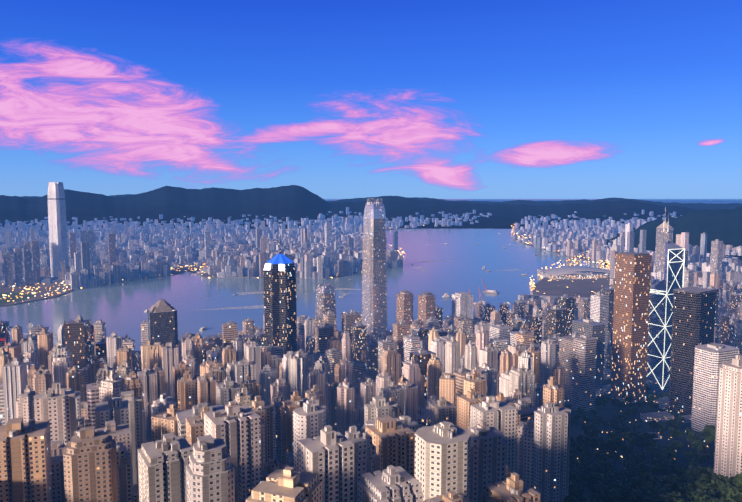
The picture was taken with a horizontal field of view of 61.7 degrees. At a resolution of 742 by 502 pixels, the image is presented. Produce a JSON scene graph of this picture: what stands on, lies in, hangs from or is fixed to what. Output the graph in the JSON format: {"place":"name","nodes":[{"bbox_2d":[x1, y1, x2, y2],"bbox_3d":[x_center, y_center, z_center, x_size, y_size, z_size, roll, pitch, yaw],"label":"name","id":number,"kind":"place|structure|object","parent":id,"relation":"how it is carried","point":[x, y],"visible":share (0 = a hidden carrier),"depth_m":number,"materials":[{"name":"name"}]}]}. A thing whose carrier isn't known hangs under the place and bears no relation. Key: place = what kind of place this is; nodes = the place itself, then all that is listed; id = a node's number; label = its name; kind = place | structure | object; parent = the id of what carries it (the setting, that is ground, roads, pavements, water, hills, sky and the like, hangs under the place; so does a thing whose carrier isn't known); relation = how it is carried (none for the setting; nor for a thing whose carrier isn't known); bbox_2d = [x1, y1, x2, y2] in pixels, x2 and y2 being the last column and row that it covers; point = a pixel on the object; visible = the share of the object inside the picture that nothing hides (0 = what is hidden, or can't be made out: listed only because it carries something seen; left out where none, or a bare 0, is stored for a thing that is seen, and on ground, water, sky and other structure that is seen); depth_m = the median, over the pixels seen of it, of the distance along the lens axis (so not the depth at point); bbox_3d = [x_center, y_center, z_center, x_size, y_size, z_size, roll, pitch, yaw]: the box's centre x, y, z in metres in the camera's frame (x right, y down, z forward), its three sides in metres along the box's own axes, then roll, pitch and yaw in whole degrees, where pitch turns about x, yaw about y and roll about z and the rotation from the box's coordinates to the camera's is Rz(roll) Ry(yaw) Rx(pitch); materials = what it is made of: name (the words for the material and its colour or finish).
{"place":"outdoors","nodes":[
{"label":"outdoors","id":0,"kind":"place"},
{"bbox_2d":[0,292,35,304],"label":"waterfront ground","id":1,"kind":"structure","parent":0,"point":[12,295],"depth_m":2534.21,"materials":[{"name":"grey concrete"}]},
{"bbox_2d":[0,185,717,231],"bbox_3d":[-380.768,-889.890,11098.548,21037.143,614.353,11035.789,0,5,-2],"label":"mountain range","id":2,"kind":"structure","parent":0,"point":[282,203],"depth_m":10295.50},
{"bbox_2d":[0,199,741,350],"bbox_3d":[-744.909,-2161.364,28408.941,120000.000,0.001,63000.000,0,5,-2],"label":"harbour water","id":3,"kind":"structure","parent":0,"point":[461,257],"depth_m":2767.40,"materials":[{"name":"blue liquid"}]},
{"bbox_2d":[9,244,518,337],"bbox_3d":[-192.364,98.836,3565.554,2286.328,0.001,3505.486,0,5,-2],"label":"boat wakes","id":4,"kind":"object","parent":3,"relation":"on","point":[246,307],"visible":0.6,"depth_m":2589.96,"materials":[{"name":"white liquid"}]},
{"bbox_2d":[9,229,545,331],"bbox_3d":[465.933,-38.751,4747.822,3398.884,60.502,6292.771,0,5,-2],"label":"boats","id":5,"kind":"object","parent":3,"relation":"on","point":[203,269],"visible":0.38,"depth_m":2566.68,"materials":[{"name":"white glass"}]},
{"bbox_2d":[0,200,741,305],"bbox_3d":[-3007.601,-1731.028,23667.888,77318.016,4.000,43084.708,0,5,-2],"label":"kowloon ground","id":6,"kind":"structure","parent":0,"point":[44,289],"depth_m":3161.04,"materials":[{"name":"grey concrete"}]},
{"bbox_2d":[0,207,491,289],"bbox_3d":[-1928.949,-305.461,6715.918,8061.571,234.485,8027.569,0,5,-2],"label":"distant city buildings","id":7,"kind":"structure","parent":6,"relation":"on","point":[160,257],"depth_m":4144.34,"materials":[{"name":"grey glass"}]},
{"bbox_2d":[0,224,707,458],"bbox_3d":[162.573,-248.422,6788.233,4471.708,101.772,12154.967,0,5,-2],"label":"city lights","id":8,"kind":"object","parent":6,"relation":"on","point":[336,276],"visible":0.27,"depth_m":3167.14,"materials":[{"name":"yellow glass"}]},
{"bbox_2d":[0,0,741,198],"label":"sky","id":9,"kind":"structure","parent":0,"point":[331,99],"materials":[{"name":"blue"}]},
{"bbox_2d":[22,194,741,209],"bbox_3d":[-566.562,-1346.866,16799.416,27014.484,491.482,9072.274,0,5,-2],"label":"hills","id":10,"kind":"structure","parent":0,"point":[712,206],"depth_m":17577.20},
{"bbox_2d":[308,228,633,390],"bbox_3d":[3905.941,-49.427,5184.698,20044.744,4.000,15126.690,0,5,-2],"label":"ground","id":11,"kind":"structure","parent":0,"point":[570,287],"depth_m":2837.28,"materials":[{"name":"grey concrete"}]},
{"bbox_2d":[0,271,741,501],"bbox_3d":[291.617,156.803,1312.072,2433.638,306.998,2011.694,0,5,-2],"label":"apartment buildings","id":12,"kind":"structure","parent":11,"relation":"on","point":[430,411],"depth_m":539.43,"materials":[{"name":"beige concrete"}]},
{"bbox_2d":[0,182,741,483],"bbox_3d":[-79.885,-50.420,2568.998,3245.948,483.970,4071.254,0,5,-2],"label":"skyscrapers","id":13,"kind":"structure","parent":11,"relation":"on","point":[662,335],"depth_m":1202.39,"materials":[{"name":"grey glass"}]},
{"bbox_2d":[537,266,609,278],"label":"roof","id":14,"kind":"structure","parent":11,"relation":"on","point":[575,272],"depth_m":3107.53,"materials":[{"name":"white metal"}]},
{"bbox_2d":[513,210,741,307],"bbox_3d":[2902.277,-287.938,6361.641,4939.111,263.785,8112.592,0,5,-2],"label":"city buildings","id":15,"kind":"structure","parent":11,"relation":"on","point":[590,243],"depth_m":4000.53,"materials":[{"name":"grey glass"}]},
{"bbox_2d":[563,364,741,501],"bbox_3d":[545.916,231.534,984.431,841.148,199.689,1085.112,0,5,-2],"label":"park trees","id":16,"kind":"object","parent":11,"relation":"on","point":[642,484],"visible":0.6,"depth_m":657.96,"materials":[{"name":"green plant"}]},
{"bbox_2d":[564,380,714,501],"bbox_3d":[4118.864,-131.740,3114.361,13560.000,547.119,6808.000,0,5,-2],"label":"city park","id":17,"kind":"structure","parent":0,"point":[608,411],"depth_m":989.68,"materials":[{"name":"green plant"}]},
{"bbox_2d":[595,369,691,438],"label":"low buildings","id":18,"kind":"structure","parent":17,"relation":"on","point":[663,416],"depth_m":1090.83,"materials":[{"name":"grey concrete"}]},
{"bbox_2d":[604,207,741,267],"bbox_3d":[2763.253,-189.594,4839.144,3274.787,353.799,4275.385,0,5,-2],"label":"island hills","id":19,"kind":"structure","parent":0,"point":[724,226],"depth_m":4523.02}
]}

